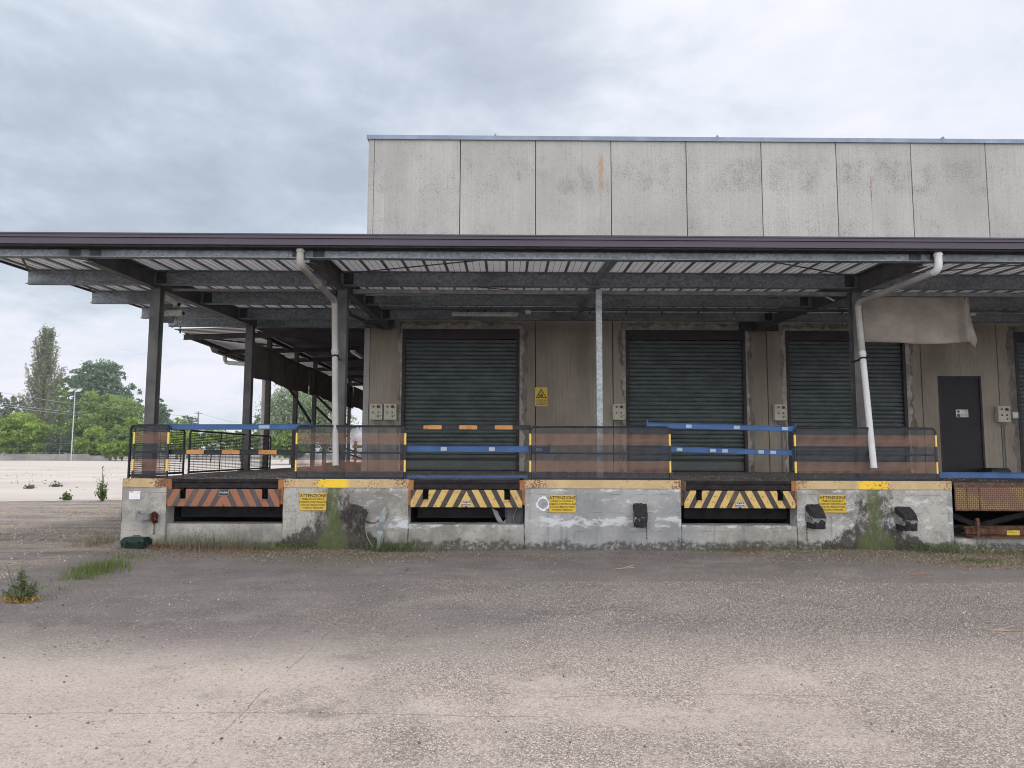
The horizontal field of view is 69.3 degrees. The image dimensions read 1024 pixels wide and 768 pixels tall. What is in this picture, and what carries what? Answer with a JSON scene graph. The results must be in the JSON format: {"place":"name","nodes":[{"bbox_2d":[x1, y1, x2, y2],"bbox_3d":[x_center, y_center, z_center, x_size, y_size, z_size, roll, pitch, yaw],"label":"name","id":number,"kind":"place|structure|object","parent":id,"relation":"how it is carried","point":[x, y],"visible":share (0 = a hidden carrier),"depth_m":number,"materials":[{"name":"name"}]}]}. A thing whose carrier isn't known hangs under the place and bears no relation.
{"place":"outdoors","nodes":[
{"label":"outdoors","id":0,"kind":"place"},
{"bbox_2d":[0,500,121,578],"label":"coarse gravel","id":1,"kind":"structure","parent":0,"point":[62,520],"depth_m":14.63,"materials":[{"name":"gravel"}]},
{"bbox_2d":[0,453,1023,767],"bbox_3d":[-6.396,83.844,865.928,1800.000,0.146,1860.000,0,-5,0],"label":"ground","id":2,"kind":"structure","parent":0,"point":[220,631],"depth_m":5.80,"materials":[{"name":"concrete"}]},
{"bbox_2d":[0,563,49,603],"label":"weed plant","id":3,"kind":"object","parent":2,"relation":"on","point":[21,594],"visible":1,"depth_m":8.01,"materials":[{"name":"green plant"}]},
{"bbox_2d":[0,551,156,599],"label":"grass strip","id":4,"kind":"object","parent":2,"relation":"on","point":[101,567],"depth_m":9.82,"materials":[{"name":"plant"}]},
{"bbox_2d":[60,368,98,453],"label":"tree","id":5,"kind":"object","parent":2,"relation":"on","point":[67,378],"visible":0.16,"depth_m":193.25,"materials":[{"name":"green plant"}]},
{"bbox_2d":[64,358,128,413],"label":"tree","id":6,"kind":"object","parent":2,"relation":"on","point":[101,381],"visible":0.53,"depth_m":193.16,"materials":[{"name":"green plant"}]},
{"bbox_2d":[94,466,107,500],"bbox_3d":[-13.587,3.304,24.578,0.486,1.180,0.463,-1,-6,17],"label":"weed plant","id":7,"kind":"object","parent":2,"relation":"on","point":[102,495],"visible":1,"depth_m":24.47,"materials":[{"name":"green plant"}]},
{"bbox_2d":[114,383,144,458],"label":"tree","id":8,"kind":"object","parent":2,"relation":"on","point":[126,393],"visible":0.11,"depth_m":197.44,"materials":[{"name":"green plant"}]},
{"bbox_2d":[120,535,152,548],"bbox_3d":[-6.092,2.556,12.003,0.421,0.202,0.267,0,-5,6],"label":"toolbox","id":9,"kind":"object","parent":2,"relation":"on","point":[135,541],"visible":0.97,"depth_m":11.90,"materials":[{"name":"green plastic"}]},
{"bbox_2d":[0,459,358,501],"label":"concrete yard","id":10,"kind":"structure","parent":2,"relation":"on","point":[79,475],"depth_m":51.84,"materials":[{"name":"concrete"}]},
{"bbox_2d":[0,423,22,451],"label":"tree","id":11,"kind":"object","parent":10,"relation":"on","point":[3,436],"visible":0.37,"depth_m":150.40,"materials":[{"name":"green plant"}]},
{"bbox_2d":[0,396,25,419],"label":"tree","id":12,"kind":"object","parent":10,"relation":"on","point":[7,410],"visible":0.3,"depth_m":183.08,"materials":[{"name":"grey plant"}]},
{"bbox_2d":[0,412,55,455],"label":"tree","id":13,"kind":"object","parent":10,"relation":"on","point":[26,425],"visible":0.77,"depth_m":149.68,"materials":[{"name":"green plant"}]},
{"bbox_2d":[10,323,71,427],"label":"poplar","id":14,"kind":"object","parent":10,"relation":"on","point":[43,368],"visible":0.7,"depth_m":170.83,"materials":[{"name":"green plant"}]},
{"bbox_2d":[26,442,55,453],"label":"tree","id":15,"kind":"object","parent":10,"relation":"on","point":[34,447],"visible":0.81,"depth_m":149.87,"materials":[{"name":"green plant"}]},
{"bbox_2d":[0,454,109,460],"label":"yard wall","id":16,"kind":"structure","parent":10,"relation":"on","point":[53,457],"depth_m":148.60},
{"bbox_2d":[34,424,77,453],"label":"shrub","id":17,"kind":"object","parent":10,"relation":"on","point":[55,428],"visible":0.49,"depth_m":152.31,"materials":[{"name":"green plant"}]},
{"bbox_2d":[42,433,76,453],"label":"tree","id":18,"kind":"object","parent":10,"relation":"on","point":[62,439],"visible":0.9,"depth_m":150.57,"materials":[{"name":"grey plant"}]},
{"bbox_2d":[49,378,70,453],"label":"tree","id":19,"kind":"object","parent":10,"relation":"on","point":[63,404],"visible":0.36,"depth_m":175.11,"materials":[{"name":"green plant"}]},
{"bbox_2d":[59,491,72,499],"bbox_3d":[-15.012,3.781,24.991,0.420,0.353,0.421,0,-5,0],"label":"weed plant","id":20,"kind":"object","parent":10,"relation":"on","point":[65,496],"visible":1,"depth_m":24.91,"materials":[{"name":"green plant"}]},
{"bbox_2d":[67,388,81,460],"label":"yard lamp","id":21,"kind":"object","parent":10,"relation":"on","point":[72,390],"visible":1,"depth_m":145.35,"materials":[{"name":"grey metal"}]},
{"bbox_2d":[63,414,105,437],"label":"tree","id":22,"kind":"object","parent":10,"relation":"on","point":[81,424],"visible":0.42,"depth_m":156.05,"materials":[{"name":"green plant"}]},
{"bbox_2d":[73,441,110,457],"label":"shrub","id":23,"kind":"object","parent":10,"relation":"on","point":[91,452],"visible":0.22,"depth_m":150.90,"materials":[{"name":"green plant"}]},
{"bbox_2d":[72,426,118,455],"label":"tree","id":24,"kind":"object","parent":10,"relation":"on","point":[90,437],"visible":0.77,"depth_m":149.97,"materials":[{"name":"green plant"}]},
{"bbox_2d":[70,388,144,459],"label":"tree","id":25,"kind":"object","parent":10,"relation":"on","point":[109,414],"visible":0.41,"depth_m":163.08,"materials":[{"name":"green plant"}]},
{"bbox_2d":[96,439,128,460],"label":"tree","id":26,"kind":"object","parent":10,"relation":"on","point":[108,448],"visible":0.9,"depth_m":146.71,"materials":[{"name":"green plant"}]},
{"bbox_2d":[100,424,140,460],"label":"tree","id":27,"kind":"object","parent":10,"relation":"on","point":[119,432],"visible":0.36,"depth_m":149.49,"materials":[{"name":"green plant"}]},
{"bbox_2d":[120,438,141,454],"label":"tree","id":28,"kind":"object","parent":10,"relation":"on","point":[127,446],"visible":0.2,"depth_m":147.38,"materials":[{"name":"green plant"}]},
{"bbox_2d":[120,417,143,456],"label":"shrub","id":29,"kind":"object","parent":10,"relation":"on","point":[133,421],"visible":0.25,"depth_m":153.22,"materials":[{"name":"green plant"}]},
{"bbox_2d":[157,398,174,457],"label":"tree","id":30,"kind":"object","parent":10,"relation":"on","point":[164,416],"visible":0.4,"depth_m":179.00,"materials":[{"name":"green plant"}]},
{"bbox_2d":[166,430,196,460],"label":"shrub","id":31,"kind":"object","parent":10,"relation":"on","point":[178,442],"visible":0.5,"depth_m":137.80,"materials":[{"name":"green plant"}]},
{"bbox_2d":[186,430,235,458],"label":"shrub","id":32,"kind":"object","parent":10,"relation":"on","point":[203,442],"visible":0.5,"depth_m":138.44,"materials":[{"name":"green plant"}]},
{"bbox_2d":[222,430,259,461],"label":"shrub","id":33,"kind":"object","parent":10,"relation":"on","point":[233,445],"visible":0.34,"depth_m":137.70,"materials":[{"name":"green plant"}]},
{"bbox_2d":[251,409,270,449],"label":"tree","id":34,"kind":"object","parent":10,"relation":"on","point":[257,420],"visible":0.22,"depth_m":117.03,"materials":[{"name":"green plant"}]},
{"bbox_2d":[255,384,327,460],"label":"tree","id":35,"kind":"object","parent":10,"relation":"on","point":[283,411],"visible":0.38,"depth_m":110.32,"materials":[{"name":"green plant"}]},
{"bbox_2d":[269,430,320,464],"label":"shrub","id":36,"kind":"object","parent":10,"relation":"on","point":[282,440],"visible":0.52,"depth_m":105.80,"materials":[{"name":"green plant"}]},
{"bbox_2d":[308,395,361,463],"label":"tree","id":37,"kind":"object","parent":10,"relation":"on","point":[327,435],"visible":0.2,"depth_m":114.55,"materials":[{"name":"green plant"}]},
{"bbox_2d":[169,417,192,457],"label":"tree","id":38,"kind":"object","parent":2,"relation":"on","point":[177,420],"visible":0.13,"depth_m":189.06,"materials":[{"name":"green plant"}]},
{"bbox_2d":[182,415,197,457],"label":"tree","id":39,"kind":"object","parent":2,"relation":"on","point":[190,420],"visible":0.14,"depth_m":228.54,"materials":[{"name":"green plant"}]},
{"bbox_2d":[0,552,1020,767],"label":"dark stones","id":40,"kind":"object","parent":2,"relation":"on","point":[419,742],"visible":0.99,"depth_m":6.13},
{"bbox_2d":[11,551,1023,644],"bbox_3d":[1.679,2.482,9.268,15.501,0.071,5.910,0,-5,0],"label":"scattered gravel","id":41,"kind":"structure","parent":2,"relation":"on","point":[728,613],"depth_m":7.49,"materials":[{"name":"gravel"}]},
{"bbox_2d":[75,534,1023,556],"bbox_3d":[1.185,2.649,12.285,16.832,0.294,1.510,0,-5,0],"label":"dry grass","id":42,"kind":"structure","parent":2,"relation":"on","point":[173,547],"depth_m":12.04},
{"bbox_2d":[80,526,1023,555],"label":"grass","id":43,"kind":"structure","parent":2,"relation":"on","point":[242,545],"depth_m":12.25,"materials":[{"name":"plant"}]},
{"bbox_2d":[87,544,1023,565],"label":"leaf litter","id":44,"kind":"object","parent":2,"relation":"on","point":[878,552],"visible":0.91,"depth_m":11.82,"materials":[{"name":"plant"}]},
{"bbox_2d":[120,466,1023,551],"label":"loading dock","id":45,"kind":"object","parent":2,"relation":"on","point":[601,518],"visible":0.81,"depth_m":12.56,"materials":[{"name":"concrete"}]},
{"bbox_2d":[129,491,140,498],"bbox_3d":[-6.378,1.881,12.522,0.190,0.135,0.008,0,-5,0],"label":"paper notice","id":46,"kind":"object","parent":45,"relation":"attached to","point":[134,494],"visible":1,"depth_m":12.52,"materials":[{"name":"white"}]},
{"bbox_2d":[136,510,158,533],"bbox_3d":[-6.133,2.324,12.413,0.415,0.427,0.117,0,-5,0],"label":"torn bracket","id":47,"kind":"object","parent":45,"relation":"attached to","point":[154,515],"visible":0.98,"depth_m":12.39,"materials":[{"name":"metal"}]},
{"bbox_2d":[131,424,169,477],"bbox_3d":[-6.161,1.149,12.631,0.621,0.925,0.046,0,-5,0],"label":"railing","id":48,"kind":"object","parent":45,"relation":"on","point":[162,453],"visible":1,"depth_m":12.61,"materials":[{"name":"metal"}]},
{"bbox_2d":[127,425,185,477],"bbox_3d":[-6.627,1.270,13.894,0.052,0.921,2.204,0,-5,0],"label":"side railing","id":49,"kind":"object","parent":45,"relation":"on","point":[160,442],"visible":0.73,"depth_m":14.20,"materials":[{"name":"metal"}]},
{"bbox_2d":[187,430,271,473],"bbox_3d":[-6.657,1.645,17.836,0.054,0.922,5.284,0,-5,0],"label":"side railing","id":50,"kind":"object","parent":45,"relation":"on","point":[214,456],"visible":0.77,"depth_m":16.93,"materials":[{"name":"metal"}]},
{"bbox_2d":[166,475,303,516],"bbox_3d":[-4.870,2.062,13.794,1.970,0.669,2.675,0,-5,0],"label":"dock leveller","id":51,"kind":"object","parent":45,"relation":"attached to","point":[228,497],"visible":0.98,"depth_m":12.56,"materials":[{"name":"metal"}]},
{"bbox_2d":[175,327,364,469],"bbox_3d":[-6.638,1.760,29.618,5.252,5.150,20.600,0,-5,0],"label":"side canopy","id":52,"kind":"object","parent":45,"relation":"on","point":[310,347],"visible":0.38,"depth_m":22.54,"materials":[{"name":"brown metal"}]},
{"bbox_2d":[254,342,286,386],"bbox_3d":[-6.648,-0.505,20.267,0.120,0.930,2.852,0,-5,1],"label":"canvas curtain","id":53,"kind":"object","parent":52,"relation":"hanging from","point":[262,370],"visible":0.96,"depth_m":20.22,"materials":[{"name":"fabric"}]},
{"bbox_2d":[279,357,308,394],"bbox_3d":[-6.678,-0.232,22.826,0.054,0.930,3.101,0,-5,0],"label":"canvas curtain","id":54,"kind":"object","parent":52,"relation":"hanging from","point":[302,384],"visible":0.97,"depth_m":22.91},
{"bbox_2d":[309,367,330,399],"bbox_3d":[-6.686,0.009,25.678,0.126,0.931,2.583,0,-5,2],"label":"canvas curtain","id":55,"kind":"object","parent":52,"relation":"hanging from","point":[323,389],"visible":1,"depth_m":25.74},
{"bbox_2d":[328,376,353,408],"bbox_3d":[-6.725,0.378,29.237,0.052,0.930,4.420,0,-5,0],"label":"canvas curtain","id":56,"kind":"object","parent":52,"relation":"hanging from","point":[348,394],"visible":0.41,"depth_m":30.50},
{"bbox_2d":[354,387,362,410],"bbox_3d":[-6.755,0.777,33.760,0.082,0.931,4.541,0,-5,1],"label":"canvas curtain","id":57,"kind":"object","parent":52,"relation":"hanging from","point":[358,397],"visible":0.54,"depth_m":32.50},
{"bbox_2d":[299,493,326,510],"bbox_3d":[-3.365,1.988,12.525,0.460,0.297,0.013,0,-5,0],"label":"warning sign","id":58,"kind":"object","parent":45,"relation":"attached to","point":[312,501],"visible":1,"depth_m":12.52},
{"bbox_2d":[294,425,406,478],"bbox_3d":[-2.756,1.165,12.655,1.893,0.925,0.046,0,-5,0],"label":"railing","id":59,"kind":"object","parent":45,"relation":"on","point":[358,452],"visible":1,"depth_m":12.63,"materials":[{"name":"metal"}]},
{"bbox_2d":[166,449,294,454],"bbox_3d":[-4.822,1.167,12.703,2.187,0.086,0.052,0,-5,0],"label":"striped bar","id":60,"kind":"object","parent":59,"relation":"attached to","point":[232,452],"visible":1,"depth_m":12.68,"materials":[{"name":"black paint"}]},
{"bbox_2d":[163,422,312,429],"bbox_3d":[-4.345,0.720,12.758,3.321,0.152,0.060,0,-5,0],"label":"blue bar","id":61,"kind":"object","parent":59,"relation":"attached to","point":[233,426],"visible":1,"depth_m":12.73,"materials":[{"name":"paint"}]},
{"bbox_2d":[405,425,530,429],"bbox_3d":[-0.758,0.748,12.773,2.172,0.085,0.052,0,-5,0],"label":"striped bar","id":62,"kind":"object","parent":59,"relation":"attached to","point":[468,427],"visible":1,"depth_m":12.75,"materials":[{"name":"black paint"}]},
{"bbox_2d":[340,504,367,542],"bbox_3d":[-2.656,2.364,12.421,0.464,0.694,0.124,0,-5,0],"label":"torn flap","id":63,"kind":"object","parent":45,"relation":"hanging from","point":[357,512],"visible":0.94,"depth_m":12.40,"materials":[{"name":"rubber"}]},
{"bbox_2d":[365,507,386,548],"bbox_3d":[-2.289,2.411,12.428,0.306,0.681,0.323,5,-7,-43],"label":"metal strip","id":64,"kind":"object","parent":45,"relation":"attached to","point":[381,522],"visible":1,"depth_m":12.42,"materials":[{"name":"metal"}]},
{"bbox_2d":[408,478,524,517],"bbox_3d":[-0.780,2.080,13.822,1.970,0.669,2.675,0,-5,0],"label":"dock leveller","id":65,"kind":"object","parent":45,"relation":"attached to","point":[453,498],"visible":0.99,"depth_m":12.58,"materials":[{"name":"metal"}]},
{"bbox_2d":[406,475,527,477],"bbox_3d":[-0.773,1.587,12.695,2.087,0.058,0.048,0,-5,0],"label":"blue bar","id":66,"kind":"object","parent":45,"relation":"on","point":[466,476],"visible":1,"depth_m":12.68,"materials":[{"name":"paint"}]},
{"bbox_2d":[492,508,505,522],"bbox_3d":[-0.139,2.267,12.802,0.432,0.273,0.088,0,-5,0],"label":"bent sheet","id":67,"kind":"object","parent":45,"relation":"on","point":[497,516],"visible":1,"depth_m":12.77,"materials":[{"name":"metal"}]},
{"bbox_2d":[0,232,1023,477],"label":"canopy","id":68,"kind":"object","parent":45,"relation":"on","point":[250,282],"visible":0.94,"depth_m":13.62,"materials":[{"name":"grey metal"}]},
{"bbox_2d":[164,294,181,309],"bbox_3d":[-6.492,-1.504,14.065,0.499,0.404,0.174,-1,-6,12],"label":"security camera","id":69,"kind":"object","parent":68,"relation":"attached to","point":[173,301],"visible":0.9,"depth_m":14.03,"materials":[{"name":"grey metal"}]},
{"bbox_2d":[163,310,185,327],"bbox_3d":[-6.439,-1.227,14.036,0.521,0.344,0.135,0,-5,5],"label":"security camera","id":70,"kind":"object","parent":68,"relation":"attached to","point":[170,316],"visible":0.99,"depth_m":14.00,"materials":[{"name":"white metal"}]},
{"bbox_2d":[451,310,517,316],"bbox_3d":[-0.652,-1.682,17.684,1.591,0.134,0.120,0,-5,0],"label":"fluorescent lamp","id":71,"kind":"object","parent":68,"relation":"attached to","point":[501,314],"visible":1,"depth_m":17.64,"materials":[{"name":"metal"}]},
{"bbox_2d":[525,310,847,314],"bbox_3d":[4.272,-1.722,17.799,7.904,0.130,0.150,0,-5,0],"label":"cable conduit","id":72,"kind":"object","parent":68,"relation":"attached to","point":[554,311],"visible":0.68,"depth_m":17.77,"materials":[{"name":"white plastic"}]},
{"bbox_2d":[862,297,976,346],"bbox_3d":[7.674,-1.183,14.022,2.074,1.034,0.254,0,-5,7],"label":"canvas sheet","id":73,"kind":"object","parent":68,"relation":"hanging from","point":[927,320],"visible":0.96,"depth_m":14.03,"materials":[{"name":"canvas fabric"}]},
{"bbox_2d":[505,499,523,523],"bbox_3d":[0.039,2.201,12.841,0.320,0.422,0.217,0,-5,0],"label":"fallen block","id":74,"kind":"object","parent":45,"relation":"on","point":[514,515],"depth_m":12.76,"materials":[{"name":"concrete"}]},
{"bbox_2d":[535,496,548,510],"bbox_3d":[0.514,2.031,12.564,0.240,0.256,0.017,0,-5,0],"label":"cement plug","id":75,"kind":"object","parent":45,"relation":"attached to","point":[542,504],"visible":1,"depth_m":12.56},
{"bbox_2d":[549,495,575,512],"bbox_3d":[0.855,2.028,12.553,0.460,0.297,0.013,0,-5,0],"label":"warning sign","id":76,"kind":"object","parent":45,"relation":"attached to","point":[562,503],"visible":1,"depth_m":12.55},
{"bbox_2d":[170,470,1009,481],"bbox_3d":[1.179,1.945,15.919,15.414,0.020,6.378,0,-5,0],"label":"deck debris","id":77,"kind":"object","parent":45,"relation":"on","point":[626,473],"visible":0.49,"depth_m":15.34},
{"bbox_2d":[529,426,671,479],"bbox_3d":[1.510,1.184,12.684,2.433,0.925,0.046,0,-5,0],"label":"railing","id":78,"kind":"object","parent":45,"relation":"on","point":[603,453],"visible":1,"depth_m":12.66,"materials":[{"name":"metal"}]},
{"bbox_2d":[406,446,549,452],"bbox_3d":[-0.589,1.099,12.749,2.485,0.152,0.060,0,-5,0],"label":"blue bar","id":79,"kind":"object","parent":78,"relation":"attached to","point":[469,449],"visible":1,"depth_m":12.73,"materials":[{"name":"paint"}]},
{"bbox_2d":[646,420,795,431],"bbox_3d":[3.619,0.724,12.816,2.588,0.191,0.060,0,-5,0],"label":"blue bar","id":80,"kind":"object","parent":78,"relation":"attached to","point":[729,427],"visible":1,"depth_m":12.79,"materials":[{"name":"paint"}]},
{"bbox_2d":[660,446,793,455],"bbox_3d":[3.721,1.153,12.770,2.337,0.158,0.048,0,-5,0],"label":"blue bar","id":81,"kind":"object","parent":78,"relation":"attached to","point":[733,451],"visible":1,"depth_m":12.76,"materials":[{"name":"paint"}]},
{"bbox_2d":[633,503,647,538],"bbox_3d":[2.165,2.324,12.442,0.242,0.631,0.224,0,-5,0],"label":"dock bumper","id":82,"kind":"object","parent":45,"relation":"attached to","point":[640,516],"visible":1,"depth_m":12.37,"materials":[{"name":"rubber"}]},
{"bbox_2d":[663,477,796,518],"bbox_3d":[3.849,2.101,13.855,1.970,0.669,2.675,0,-5,0],"label":"dock leveller","id":83,"kind":"object","parent":45,"relation":"attached to","point":[723,498],"visible":1,"depth_m":12.62,"materials":[{"name":"metal"}]},
{"bbox_2d":[805,504,826,541],"bbox_3d":[5.106,2.346,12.462,0.292,0.638,0.223,0,-5,0],"label":"dock bumper","id":84,"kind":"object","parent":45,"relation":"attached to","point":[815,516],"visible":1,"depth_m":12.42,"materials":[{"name":"rubber"}]},
{"bbox_2d":[819,495,846,512],"bbox_3d":[5.450,2.033,12.586,0.460,0.301,0.013,0,-5,0],"label":"warning sign","id":85,"kind":"object","parent":45,"relation":"attached to","point":[832,503],"visible":0.98,"depth_m":12.58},
{"bbox_2d":[793,427,938,480],"bbox_3d":[6.075,1.204,12.716,2.470,0.925,0.046,0,-5,0],"label":"railing","id":86,"kind":"object","parent":45,"relation":"on","point":[846,432],"visible":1,"depth_m":12.70,"materials":[{"name":"metal"}]},
{"bbox_2d":[894,506,918,541],"bbox_3d":[6.633,2.383,12.470,0.319,0.632,0.223,0,-5,0],"label":"dock bumper","id":87,"kind":"object","parent":45,"relation":"attached to","point":[905,519],"visible":1,"depth_m":12.44,"materials":[{"name":"rubber"}]},
{"bbox_2d":[928,478,1023,538],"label":"lift table","id":88,"kind":"object","parent":45,"relation":"on","point":[976,494],"visible":0.94,"depth_m":12.63,"materials":[{"name":"metal"}]},
{"bbox_2d":[939,472,1023,478],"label":"blue bar","id":89,"kind":"object","parent":88,"relation":"on","point":[978,475],"visible":1,"depth_m":12.75,"materials":[{"name":"paint"}]},
{"bbox_2d":[216,542,1023,562],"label":"creeping weeds","id":90,"kind":"object","parent":2,"relation":"on","point":[774,547],"visible":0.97,"depth_m":12.30,"materials":[{"name":"green plant"}]},
{"bbox_2d":[361,133,1023,472],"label":"warehouse","id":91,"kind":"structure","parent":2,"relation":"on","point":[438,372],"depth_m":19.57,"materials":[{"name":"concrete"}]},
{"bbox_2d":[369,404,382,454],"bbox_3d":[-3.520,1.372,19.123,0.330,1.730,0.190,0,-5,0],"label":"control box","id":92,"kind":"object","parent":91,"relation":"attached to","point":[376,412],"visible":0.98,"depth_m":19.14,"materials":[{"name":"beige plastic"}]},
{"bbox_2d":[384,404,396,424],"bbox_3d":[-3.152,0.785,19.181,0.330,0.550,0.190,0,-5,0],"label":"control box","id":93,"kind":"object","parent":91,"relation":"attached to","point":[390,412],"visible":1,"depth_m":19.14,"materials":[{"name":"beige plastic"}]},
{"bbox_2d":[400,329,519,470],"bbox_3d":[-1.347,0.410,19.401,3.080,3.715,0.165,0,-5,0],"label":"roller door","id":94,"kind":"structure","parent":91,"relation":"in","point":[450,376],"depth_m":19.42,"materials":[{"name":"metal"}]},
{"bbox_2d":[535,387,547,405],"bbox_3d":[0.762,0.332,19.346,0.330,0.490,0.020,0,-5,0],"label":"warning sign","id":95,"kind":"object","parent":91,"relation":"attached to","point":[540,396],"visible":1,"depth_m":19.34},
{"bbox_2d":[612,404,624,471],"bbox_3d":[2.772,1.390,19.167,0.330,1.751,0.190,0,-5,0],"label":"control box","id":96,"kind":"object","parent":91,"relation":"attached to","point":[618,412],"visible":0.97,"depth_m":19.18,"materials":[{"name":"beige metal"}]},
{"bbox_2d":[625,330,748,471],"bbox_3d":[4.563,0.437,19.442,3.160,3.715,0.165,0,-5,0],"label":"roller door","id":97,"kind":"structure","parent":91,"relation":"in","point":[673,376],"depth_m":19.48,"materials":[{"name":"metal"}]},
{"bbox_2d":[773,404,786,471],"bbox_3d":[6.975,1.406,19.197,0.330,1.757,0.190,0,-5,0],"label":"control box","id":98,"kind":"object","parent":91,"relation":"attached to","point":[780,412],"visible":0.98,"depth_m":19.21,"materials":[{"name":"beige metal"}]},
{"bbox_2d":[785,331,910,472],"bbox_3d":[8.783,0.456,19.472,3.160,3.715,0.165,0,-5,0],"label":"roller door","id":99,"kind":"structure","parent":91,"relation":"in","point":[818,375],"depth_m":19.51,"materials":[{"name":"metal"}]},
{"bbox_2d":[938,376,985,471],"bbox_3d":[11.761,1.054,19.409,1.140,2.535,0.130,0,-5,0],"label":"personnel door","id":100,"kind":"structure","parent":91,"relation":"in","point":[962,438],"depth_m":19.39,"materials":[{"name":"metal"}]},
{"bbox_2d":[956,410,967,416],"bbox_3d":[11.798,0.771,19.412,0.320,0.200,0.014,0,-5,0],"label":"door sign","id":101,"kind":"object","parent":100,"relation":"attached to","point":[961,413],"visible":1,"depth_m":19.41,"materials":[{"name":"white"}]},
{"bbox_2d":[994,406,1010,467],"bbox_3d":[12.799,1.444,19.236,0.330,1.733,0.190,0,-5,0],"label":"control box","id":102,"kind":"object","parent":91,"relation":"attached to","point":[1002,414],"visible":0.98,"depth_m":19.25,"materials":[{"name":"beige metal"}]},
{"bbox_2d":[1013,332,1023,472],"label":"roller door","id":103,"kind":"structure","parent":91,"relation":"in","point":[1018,337],"depth_m":19.52,"materials":[{"name":"metal"}]},
{"bbox_2d":[901,554,1023,569],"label":"bark litter","id":104,"kind":"object","parent":2,"relation":"on","point":[1015,562],"visible":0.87,"depth_m":11.02,"materials":[{"name":"brown plant"}]},
{"bbox_2d":[982,625,1021,630],"bbox_3d":[4.487,2.238,6.797,0.341,0.039,0.082,0,-5,0],"label":"wood scrap","id":105,"kind":"object","parent":2,"relation":"on","point":[1001,629],"visible":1,"depth_m":6.78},
{"bbox_2d":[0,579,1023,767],"bbox_3d":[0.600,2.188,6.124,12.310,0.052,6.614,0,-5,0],"label":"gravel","id":106,"kind":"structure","parent":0,"point":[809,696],"depth_m":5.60,"materials":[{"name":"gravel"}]},
{"bbox_2d":[0,0,1023,451],"label":"sky","id":107,"kind":"structure","parent":0,"point":[148,116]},
{"bbox_2d":[979,468,1010,472],"bbox_3d":[12.269,2.202,18.817,0.500,0.140,0.500,0,-5,0],"label":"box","id":108,"kind":"object","parent":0,"point":[1003,470],"visible":0.77,"depth_m":18.59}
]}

